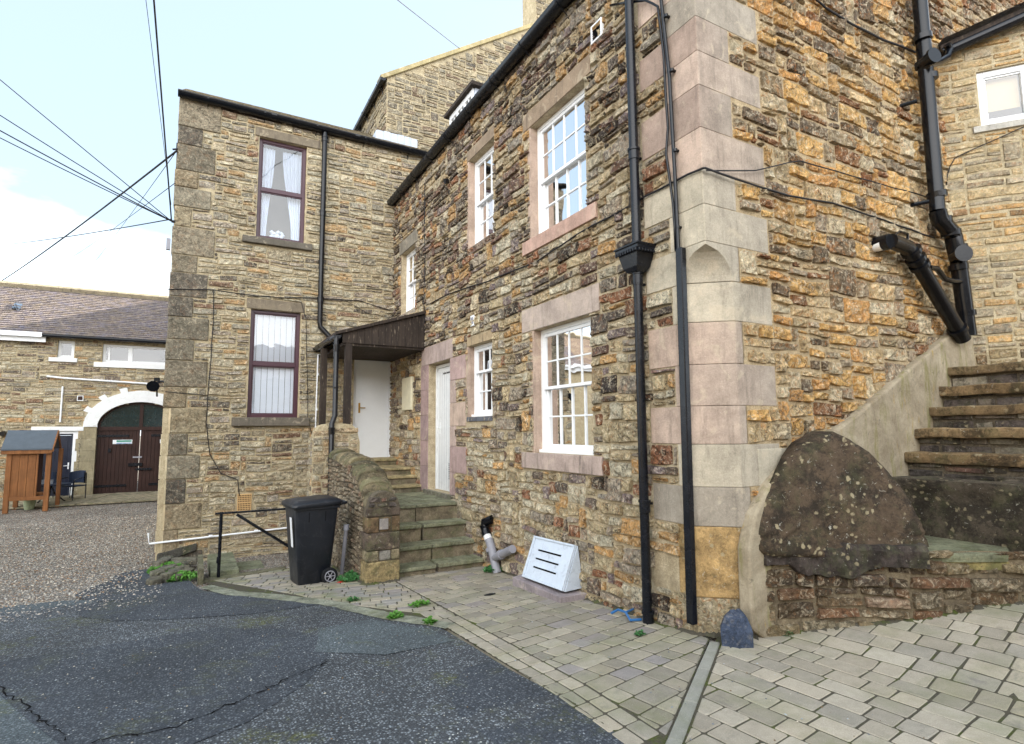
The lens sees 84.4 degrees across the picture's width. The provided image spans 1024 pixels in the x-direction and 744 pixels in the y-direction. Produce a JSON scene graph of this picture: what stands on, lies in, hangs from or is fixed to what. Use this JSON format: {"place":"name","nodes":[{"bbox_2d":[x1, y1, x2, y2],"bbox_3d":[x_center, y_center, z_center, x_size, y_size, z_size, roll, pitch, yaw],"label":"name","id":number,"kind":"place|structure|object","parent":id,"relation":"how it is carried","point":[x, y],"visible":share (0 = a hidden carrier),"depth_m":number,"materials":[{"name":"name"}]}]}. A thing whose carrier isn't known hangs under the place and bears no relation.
{"place":"outdoors","nodes":[
{"label":"outdoors","id":0,"kind":"place"},
{"bbox_2d":[76,569,201,601],"bbox_3d":[-5.066,2.882,7.763,1.379,0.241,2.850,3,-7,-29],"label":"asphalt tongue","id":1,"kind":"object","parent":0,"point":[176,587],"visible":0.83,"depth_m":7.19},
{"bbox_2d":[0,0,522,435],"label":"sky","id":2,"kind":"structure","parent":0,"point":[87,66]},
{"bbox_2d":[0,590,572,743],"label":"asphalt road","id":3,"kind":"structure","parent":0,"point":[410,701],"depth_m":3.71,"materials":[{"name":"grey asphalt"}]},
{"bbox_2d":[0,695,57,743],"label":"asphalt patch","id":4,"kind":"object","parent":3,"relation":"on","point":[11,732],"visible":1,"depth_m":3.20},
{"bbox_2d":[0,628,329,743],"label":"asphalt patch","id":5,"kind":"object","parent":3,"relation":"on","point":[92,717],"visible":1,"depth_m":3.84,"materials":[{"name":"grey asphalt"}]},
{"bbox_2d":[0,686,65,739],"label":"asphalt crack","id":6,"kind":"object","parent":5,"relation":"on","point":[28,705],"visible":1,"depth_m":3.46,"materials":[{"name":"black asphalt"}]},
{"bbox_2d":[77,591,317,620],"bbox_3d":[-3.469,2.507,5.979,2.730,0.140,1.267,-4,-7,28],"label":"asphalt patch","id":7,"kind":"object","parent":3,"relation":"on","point":[185,604],"visible":1,"depth_m":5.97,"materials":[{"name":"grey asphalt"}]},
{"bbox_2d":[91,661,326,742],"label":"asphalt crack","id":8,"kind":"object","parent":3,"relation":"on","point":[206,714],"visible":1,"depth_m":3.28,"materials":[{"name":"black asphalt"}]},
{"bbox_2d":[201,585,453,627],"bbox_3d":[-2.222,2.458,6.013,4.068,0.252,0.292,-4,-7,33],"label":"concrete haunch","id":9,"kind":"object","parent":3,"relation":"on","point":[358,609],"visible":0.97,"depth_m":5.86,"materials":[{"name":"concrete"}]},
{"bbox_2d":[385,610,403,618],"bbox_3d":[-1.084,2.251,5.235,0.167,0.081,0.154,-1,-6,4],"label":"weed","id":10,"kind":"object","parent":9,"relation":"on","point":[394,614],"visible":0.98,"depth_m":5.23,"materials":[{"name":"green plant"}]},
{"bbox_2d":[422,615,437,625],"bbox_3d":[-0.736,2.207,5.011,0.132,0.073,0.124,-3,-6,26],"label":"weed","id":11,"kind":"object","parent":9,"relation":"on","point":[429,619],"visible":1,"depth_m":5.00,"materials":[{"name":"green plant"}]},
{"bbox_2d":[305,600,617,731],"bbox_3d":[-1.151,2.267,5.019,5.319,0.297,0.629,-6,-8,44],"label":"moss fringe","id":12,"kind":"object","parent":9,"relation":"on","point":[526,675],"visible":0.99,"depth_m":3.80,"materials":[{"name":"green plant"}]},
{"bbox_2d":[314,619,453,654],"bbox_3d":[-1.155,2.209,4.730,1.003,0.064,1.050,3,-7,-29],"label":"asphalt patch","id":13,"kind":"object","parent":3,"relation":"on","point":[362,637],"visible":1,"depth_m":4.65,"materials":[{"name":"grey asphalt"}]},
{"bbox_2d":[3,567,923,742],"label":"loose grit","id":14,"kind":"object","parent":3,"relation":"on","point":[311,668],"visible":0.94,"depth_m":3.98,"materials":[{"name":"gravel"}]},
{"bbox_2d":[446,662,623,743],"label":"asphalt patch","id":15,"kind":"object","parent":3,"relation":"on","point":[489,682],"visible":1,"depth_m":3.22,"materials":[{"name":"grey asphalt"}]},
{"bbox_2d":[206,564,480,628],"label":"sett paving","id":16,"kind":"structure","parent":0,"point":[337,593],"depth_m":6.44,"materials":[{"name":"grey stone"}]},
{"bbox_2d":[281,495,347,584],"bbox_3d":[-2.543,2.137,7.239,0.697,1.057,0.650,4,-7,-35],"label":"wheelie bin","id":17,"kind":"object","parent":16,"relation":"on","point":[311,522],"visible":0.97,"depth_m":7.02,"materials":[{"name":"plastic"}]},
{"bbox_2d":[340,524,348,573],"bbox_3d":[-2.196,2.321,7.384,0.072,0.664,0.258,3,-7,-29],"label":"grey standpipe","id":18,"kind":"object","parent":16,"relation":"on","point":[345,527],"visible":0.99,"depth_m":7.36,"materials":[{"name":"plastic"}]},
{"bbox_2d":[336,570,359,582],"bbox_3d":[-2.020,2.556,7.078,0.355,0.150,0.365,3,-7,-29],"label":"weed","id":19,"kind":"object","parent":16,"relation":"on","point":[351,575],"visible":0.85,"depth_m":7.01,"materials":[{"name":"green plant"}]},
{"bbox_2d":[347,596,358,601],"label":"weed","id":20,"kind":"object","parent":16,"relation":"on","point":[353,599],"visible":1,"depth_m":5.96,"materials":[{"name":"green plant"}]},
{"bbox_2d":[331,565,399,585],"bbox_3d":[-2.082,2.708,7.666,0.493,0.208,2.154,3,-7,-29],"label":"moss fringe","id":21,"kind":"object","parent":16,"relation":"on","point":[368,583],"visible":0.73,"depth_m":6.83,"materials":[{"name":"green plant"}]},
{"bbox_2d":[409,599,429,607],"bbox_3d":[-0.934,2.314,5.655,0.242,0.074,0.158,3,-7,-29],"label":"weed","id":22,"kind":"object","parent":16,"relation":"on","point":[417,603],"visible":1,"depth_m":5.64,"materials":[{"name":"green plant"}]},
{"bbox_2d":[421,609,658,743],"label":"sett border","id":23,"kind":"object","parent":16,"relation":"on","point":[642,730],"visible":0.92,"depth_m":3.61,"materials":[{"name":"stone"}]},
{"bbox_2d":[0,436,716,740],"bbox_3d":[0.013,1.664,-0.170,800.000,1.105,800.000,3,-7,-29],"label":"ground","id":24,"kind":"structure","parent":0,"point":[34,517],"depth_m":10.59,"materials":[{"name":"grey gravel"}]},
{"bbox_2d":[23,500,35,509],"bbox_3d":[-12.829,3.495,15.004,0.330,0.310,0.330,3,-7,-29],"label":"plant pot","id":25,"kind":"object","parent":24,"relation":"on","point":[28,504],"visible":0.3,"depth_m":14.91,"materials":[{"name":"ceramic"}]},
{"bbox_2d":[1,430,63,513],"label":"timber shelter","id":26,"kind":"object","parent":24,"relation":"on","point":[25,451],"visible":1,"depth_m":14.66,"materials":[{"name":"brown wood"}]},
{"bbox_2d":[0,600,100,613],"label":"asphalt edge","id":27,"kind":"object","parent":24,"relation":"on","point":[37,606],"visible":0.83,"depth_m":6.46,"materials":[{"name":"grey asphalt"}]},
{"bbox_2d":[0,582,161,621],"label":"edge gravel","id":28,"kind":"structure","parent":27,"relation":"on","point":[26,612],"depth_m":6.50,"materials":[{"name":"grey gravel"}]},
{"bbox_2d":[37,482,71,502],"bbox_3d":[-12.964,3.432,15.856,0.960,0.577,0.960,3,-7,-29],"label":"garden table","id":29,"kind":"object","parent":24,"relation":"on","point":[62,483],"visible":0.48,"depth_m":15.89,"materials":[{"name":"black metal"}]},
{"bbox_2d":[0,515,155,607],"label":"gravel stones","id":30,"kind":"object","parent":24,"relation":"on","point":[26,536],"visible":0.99,"depth_m":9.56,"materials":[{"name":"grey gravel"}]},
{"bbox_2d":[0,491,157,509],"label":"stone flags","id":31,"kind":"object","parent":24,"relation":"on","point":[109,498],"visible":0.49,"depth_m":16.47},
{"bbox_2d":[41,472,70,497],"bbox_3d":[-13.406,3.342,16.557,0.567,0.860,0.560,-1,-6,1],"label":"garden chair","id":32,"kind":"object","parent":31,"relation":"on","point":[54,476],"visible":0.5,"depth_m":16.36,"materials":[{"name":"blue plastic"}]},
{"bbox_2d":[61,470,86,500],"bbox_3d":[-12.854,3.336,16.541,0.567,0.860,0.560,-1,-6,6],"label":"garden chair","id":33,"kind":"object","parent":31,"relation":"on","point":[79,476],"visible":0.79,"depth_m":16.74,"materials":[{"name":"blue plastic"}]},
{"bbox_2d":[0,280,168,498],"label":"barn cottage","id":34,"kind":"structure","parent":24,"relation":"on","point":[80,368],"depth_m":18.01,"materials":[{"name":"brown stone"}]},
{"bbox_2d":[42,434,72,495],"bbox_3d":[-13.983,2.863,17.295,0.780,1.930,0.134,3,-7,-29],"label":"door","id":35,"kind":"structure","parent":34,"relation":"in","point":[67,440],"depth_m":17.39,"materials":[{"name":"blue paint"}]},
{"bbox_2d":[58,340,74,357],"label":"window","id":36,"kind":"structure","parent":34,"relation":"in","point":[65,349],"depth_m":17.77,"materials":[{"name":"white glass"}]},
{"bbox_2d":[93,430,139,493],"bbox_3d":[-12.652,2.879,18.093,1.141,2.000,0.080,3,-7,-29],"label":"barn door","id":37,"kind":"structure","parent":34,"relation":"in","point":[113,474],"depth_m":18.07,"materials":[{"name":"brown wood"}]},
{"bbox_2d":[102,344,165,364],"bbox_3d":[-12.208,-0.516,19.036,3.120,1.200,0.680,3,-7,-29],"label":"window","id":38,"kind":"structure","parent":34,"relation":"in","point":[111,353],"depth_m":18.90,"materials":[{"name":"white glass"}]},
{"bbox_2d":[137,430,161,491],"bbox_3d":[-11.639,2.929,18.655,1.141,2.000,0.080,3,-7,-29],"label":"barn door","id":39,"kind":"structure","parent":34,"relation":"in","point":[150,440],"depth_m":18.50,"materials":[{"name":"brown wood"}]},
{"bbox_2d":[146,561,182,573],"bbox_3d":[-5.273,3.008,8.667,0.577,0.184,1.056,3,-7,-29],"label":"weed","id":40,"kind":"object","parent":24,"relation":"on","point":[154,568],"visible":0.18,"depth_m":8.58,"materials":[{"name":"green plant"}]},
{"bbox_2d":[165,570,196,582],"bbox_3d":[-4.564,2.817,7.820,0.509,0.154,0.540,3,-7,-29],"label":"weed","id":41,"kind":"object","parent":24,"relation":"on","point":[188,574],"visible":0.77,"depth_m":7.73,"materials":[{"name":"green plant"}]},
{"bbox_2d":[145,543,285,585],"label":"area steps","id":42,"kind":"structure","parent":24,"relation":"on","point":[230,567],"depth_m":8.27,"materials":[{"name":"stone"}]},
{"bbox_2d":[215,508,287,577],"bbox_3d":[-3.493,2.452,8.143,1.439,0.950,0.060,3,-7,-29],"label":"handrail","id":43,"kind":"object","parent":42,"relation":"on","point":[218,560],"visible":0.66,"depth_m":7.96,"materials":[{"name":"black metal"}]},
{"bbox_2d":[146,89,427,560],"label":"house","id":44,"kind":"structure","parent":24,"relation":"on","point":[282,245],"depth_m":10.60,"materials":[{"name":"stone"}]},
{"bbox_2d":[0,138,162,217],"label":"overhead cable","id":45,"kind":"object","parent":44,"relation":"attached to","point":[75,175],"visible":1,"depth_m":9.32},
{"bbox_2d":[0,115,167,218],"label":"overhead cable","id":46,"kind":"object","parent":44,"relation":"attached to","point":[80,165],"visible":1,"depth_m":9.30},
{"bbox_2d":[0,79,169,219],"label":"overhead cable","id":47,"kind":"object","parent":44,"relation":"attached to","point":[83,148],"visible":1,"depth_m":9.53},
{"bbox_2d":[0,130,170,220],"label":"overhead cable","id":48,"kind":"object","parent":44,"relation":"attached to","point":[82,174],"visible":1,"depth_m":9.35,"materials":[{"name":"black rubber"}]},
{"bbox_2d":[3,219,170,244],"bbox_3d":[-22.166,-5.564,23.683,41.880,8.752,0.020,-5,-8,39],"label":"overhead cable","id":49,"kind":"object","parent":44,"relation":"attached to","point":[95,232],"visible":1,"depth_m":12.69,"materials":[{"name":"black rubber"}]},
{"bbox_2d":[3,150,177,279],"bbox_3d":[-21.305,-3.741,22.836,39.748,2.422,0.036,-5,-8,39],"label":"overhead cable","id":50,"kind":"object","parent":44,"relation":"attached to","point":[146,174],"visible":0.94,"depth_m":12.80,"materials":[{"name":"black rubber"}]},
{"bbox_2d":[69,183,174,258],"bbox_3d":[-19.565,-5.795,25.943,0.014,8.294,41.270,5,-8,-41],"label":"overhead cable","id":51,"kind":"object","parent":44,"relation":"attached to","point":[131,215],"visible":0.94,"depth_m":13.90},
{"bbox_2d":[88,150,176,269],"bbox_3d":[-19.072,-5.761,26.368,0.014,7.104,41.287,4,-8,-39],"label":"overhead cable","id":52,"kind":"object","parent":44,"relation":"attached to","point":[138,203],"visible":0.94,"depth_m":13.90,"materials":[{"name":"black rubber"}]},
{"bbox_2d":[146,2,170,198],"bbox_3d":[-4.288,-5.866,6.292,0.008,5.015,8.680,2,-6,-24],"label":"overhead cable","id":53,"kind":"object","parent":44,"relation":"attached to","point":[155,79],"visible":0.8,"depth_m":8.26,"materials":[{"name":"black rubber"}]},
{"bbox_2d":[153,0,171,221],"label":"overhead cable","id":54,"kind":"object","parent":44,"relation":"attached to","point":[154,7],"visible":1,"depth_m":7.94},
{"bbox_2d":[247,309,299,417],"bbox_3d":[-4.660,-0.121,10.968,1.480,2.620,0.670,3,-7,-29],"label":"window","id":55,"kind":"structure","parent":44,"relation":"in","point":[274,336],"depth_m":10.76,"materials":[{"name":"white glass"}]},
{"bbox_2d":[256,138,305,242],"bbox_3d":[-4.664,-3.482,11.324,1.470,2.600,0.670,3,-7,-29],"label":"window","id":56,"kind":"structure","parent":44,"relation":"in","point":[282,167],"depth_m":11.25,"materials":[{"name":"glass"}]},
{"bbox_2d":[353,360,391,457],"bbox_3d":[-2.867,0.717,11.530,0.790,2.040,0.144,3,-7,-29],"label":"door","id":57,"kind":"structure","parent":44,"relation":"in","point":[371,404],"depth_m":11.53,"materials":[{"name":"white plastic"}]},
{"bbox_2d":[306,423,399,582],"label":"step wall","id":58,"kind":"structure","parent":24,"relation":"on","point":[369,511],"depth_m":7.42,"materials":[{"name":"stone"}]},
{"bbox_2d":[373,457,484,577],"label":"entrance steps","id":59,"kind":"structure","parent":24,"relation":"on","point":[433,538],"depth_m":7.97,"materials":[{"name":"stone"}]},
{"bbox_2d":[353,0,552,364],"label":"gable house","id":60,"kind":"structure","parent":24,"relation":"on","point":[416,100],"depth_m":13.86,"materials":[{"name":"stone"}]},
{"bbox_2d":[398,0,459,48],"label":"overhead cable","id":61,"kind":"object","parent":60,"relation":"attached to","point":[427,23],"visible":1,"depth_m":11.76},
{"bbox_2d":[665,641,719,743],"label":"kerb strip","id":62,"kind":"object","parent":24,"relation":"on","point":[677,734],"visible":0.92,"depth_m":3.34,"materials":[{"name":"concrete"}]},
{"bbox_2d":[387,0,1023,632],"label":"corner house","id":63,"kind":"structure","parent":24,"relation":"on","point":[673,278],"depth_m":5.61,"materials":[{"name":"stone"}]},
{"bbox_2d":[312,311,425,494],"bbox_3d":[-2.690,1.004,10.273,1.660,4.130,2.067,3,-7,-29],"label":"porch canopy","id":64,"kind":"object","parent":63,"relation":"attached to","point":[393,339],"visible":0.88,"depth_m":9.79,"materials":[{"name":"brown wood"}]},
{"bbox_2d":[406,248,415,311],"bbox_3d":[-1.921,-1.796,11.109,0.123,1.260,0.880,3,-7,-29],"label":"window","id":65,"kind":"structure","parent":63,"relation":"in","point":[411,263],"depth_m":11.36,"materials":[{"name":"white paint"}]},
{"bbox_2d":[435,363,449,491],"bbox_3d":[-1.073,0.910,9.426,0.144,2.120,0.970,3,-7,-29],"label":"door","id":66,"kind":"structure","parent":63,"relation":"in","point":[442,439],"depth_m":9.59,"materials":[{"name":"white paint"}]},
{"bbox_2d":[471,342,491,416],"bbox_3d":[-0.366,0.113,8.117,0.123,1.050,0.780,3,-7,-29],"label":"window","id":67,"kind":"structure","parent":63,"relation":"in","point":[482,353],"depth_m":8.27,"materials":[{"name":"white paint"}]},
{"bbox_2d":[475,145,493,243],"bbox_3d":[-0.356,-2.597,8.359,0.123,1.390,0.850,3,-7,-29],"label":"window","id":68,"kind":"structure","parent":63,"relation":"in","point":[484,184],"depth_m":8.52,"materials":[{"name":"white paint"}]},
{"bbox_2d":[480,515,515,573],"bbox_3d":[-0.171,2.230,7.219,0.176,0.715,0.854,3,-7,-29],"label":"drain branch","id":69,"kind":"object","parent":63,"relation":"attached to","point":[495,555],"visible":0.97,"depth_m":7.27,"materials":[{"name":"grey plastic"}]},
{"bbox_2d":[537,89,586,233],"bbox_3d":[0.613,-2.402,6.596,0.123,1.450,1.140,3,-7,-29],"label":"window","id":70,"kind":"structure","parent":63,"relation":"in","point":[562,192],"depth_m":6.68,"materials":[{"name":"glass"}]},
{"bbox_2d":[539,317,593,454],"bbox_3d":[0.936,0.192,6.478,0.795,2.060,1.740,3,-7,-29],"label":"window","id":71,"kind":"structure","parent":63,"relation":"in","point":[566,359],"depth_m":6.39,"materials":[{"name":"white paint"}]},
{"bbox_2d":[738,333,1023,637],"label":"stone stair","id":72,"kind":"object","parent":24,"relation":"on","point":[936,430],"visible":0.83,"depth_m":4.64,"materials":[{"name":"brown stone"}]},
{"bbox_2d":[759,431,928,556],"bbox_3d":[2.549,0.980,4.653,1.369,0.980,0.545,0,-6,-1],"label":"cheek boulder","id":73,"kind":"object","parent":72,"relation":"on","point":[829,489],"visible":0.88,"depth_m":4.43,"materials":[{"name":"stone"}]},
{"bbox_2d":[937,2,1023,365],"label":"annex house","id":74,"kind":"structure","parent":24,"relation":"on","point":[981,87],"depth_m":6.50,"materials":[{"name":"brown stone"}]},
{"bbox_2d":[976,64,1023,125],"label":"window","id":75,"kind":"structure","parent":74,"relation":"in","point":[1000,91],"depth_m":6.61,"materials":[{"name":"white plastic"}]},
{"bbox_2d":[383,566,709,743],"bbox_3d":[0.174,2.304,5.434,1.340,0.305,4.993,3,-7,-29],"label":"sett paving","id":76,"kind":"structure","parent":0,"point":[660,693],"depth_m":4.45,"materials":[{"name":"grey stone"}]},
{"bbox_2d":[482,564,502,572],"bbox_3d":[-0.177,2.524,7.293,0.441,0.118,0.319,3,-7,-29],"label":"weed","id":77,"kind":"object","parent":76,"relation":"on","point":[488,568],"visible":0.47,"depth_m":7.20,"materials":[{"name":"green plant"}]},
{"bbox_2d":[485,566,517,576],"bbox_3d":[-0.085,2.532,7.125,0.070,0.097,1.230,3,-7,-29],"label":"moss fringe","id":78,"kind":"object","parent":76,"relation":"on","point":[510,573],"visible":0.36,"depth_m":7.04,"materials":[{"name":"green plant"}]},
{"bbox_2d":[513,536,586,602],"bbox_3d":[0.367,2.133,6.096,0.333,0.648,1.069,3,-7,-29],"label":"vent hatch","id":79,"kind":"object","parent":76,"relation":"on","point":[547,567],"visible":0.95,"depth_m":5.93,"materials":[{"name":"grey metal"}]},
{"bbox_2d":[610,608,641,620],"bbox_3d":[1.042,2.141,4.984,0.212,0.059,0.317,2,-6,-21],"label":"plastic strap","id":80,"kind":"object","parent":76,"relation":"on","point":[627,615],"visible":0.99,"depth_m":4.99,"materials":[{"name":"blue plastic"}]},
{"bbox_2d":[634,629,645,635],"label":"weed","id":81,"kind":"object","parent":76,"relation":"on","point":[639,633],"visible":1,"depth_m":4.45,"materials":[{"name":"green plant"}]},
{"bbox_2d":[584,597,758,639],"bbox_3d":[1.206,2.134,4.900,0.284,0.139,1.851,4,-7,-39],"label":"moss fringe","id":82,"kind":"object","parent":76,"relation":"on","point":[711,635],"visible":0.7,"depth_m":4.54,"materials":[{"name":"green plant"}]},
{"bbox_2d":[682,604,1023,743],"bbox_3d":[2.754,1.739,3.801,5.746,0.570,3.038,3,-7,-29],"label":"sett paving","id":83,"kind":"structure","parent":0,"point":[938,716],"depth_m":3.46,"materials":[{"name":"grey stone"}]},
{"bbox_2d":[720,608,753,648],"bbox_3d":[1.681,1.918,4.242,0.226,0.255,0.283,-2,-6,17],"label":"whinstone","id":84,"kind":"object","parent":83,"relation":"on","point":[736,631],"visible":0.98,"depth_m":4.15,"materials":[{"name":"grey stone"}]},
{"bbox_2d":[784,601,1023,635],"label":"moss fringe","id":85,"kind":"object","parent":83,"relation":"on","point":[954,612],"visible":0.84,"depth_m":4.28,"materials":[{"name":"green plant"}]}
]}

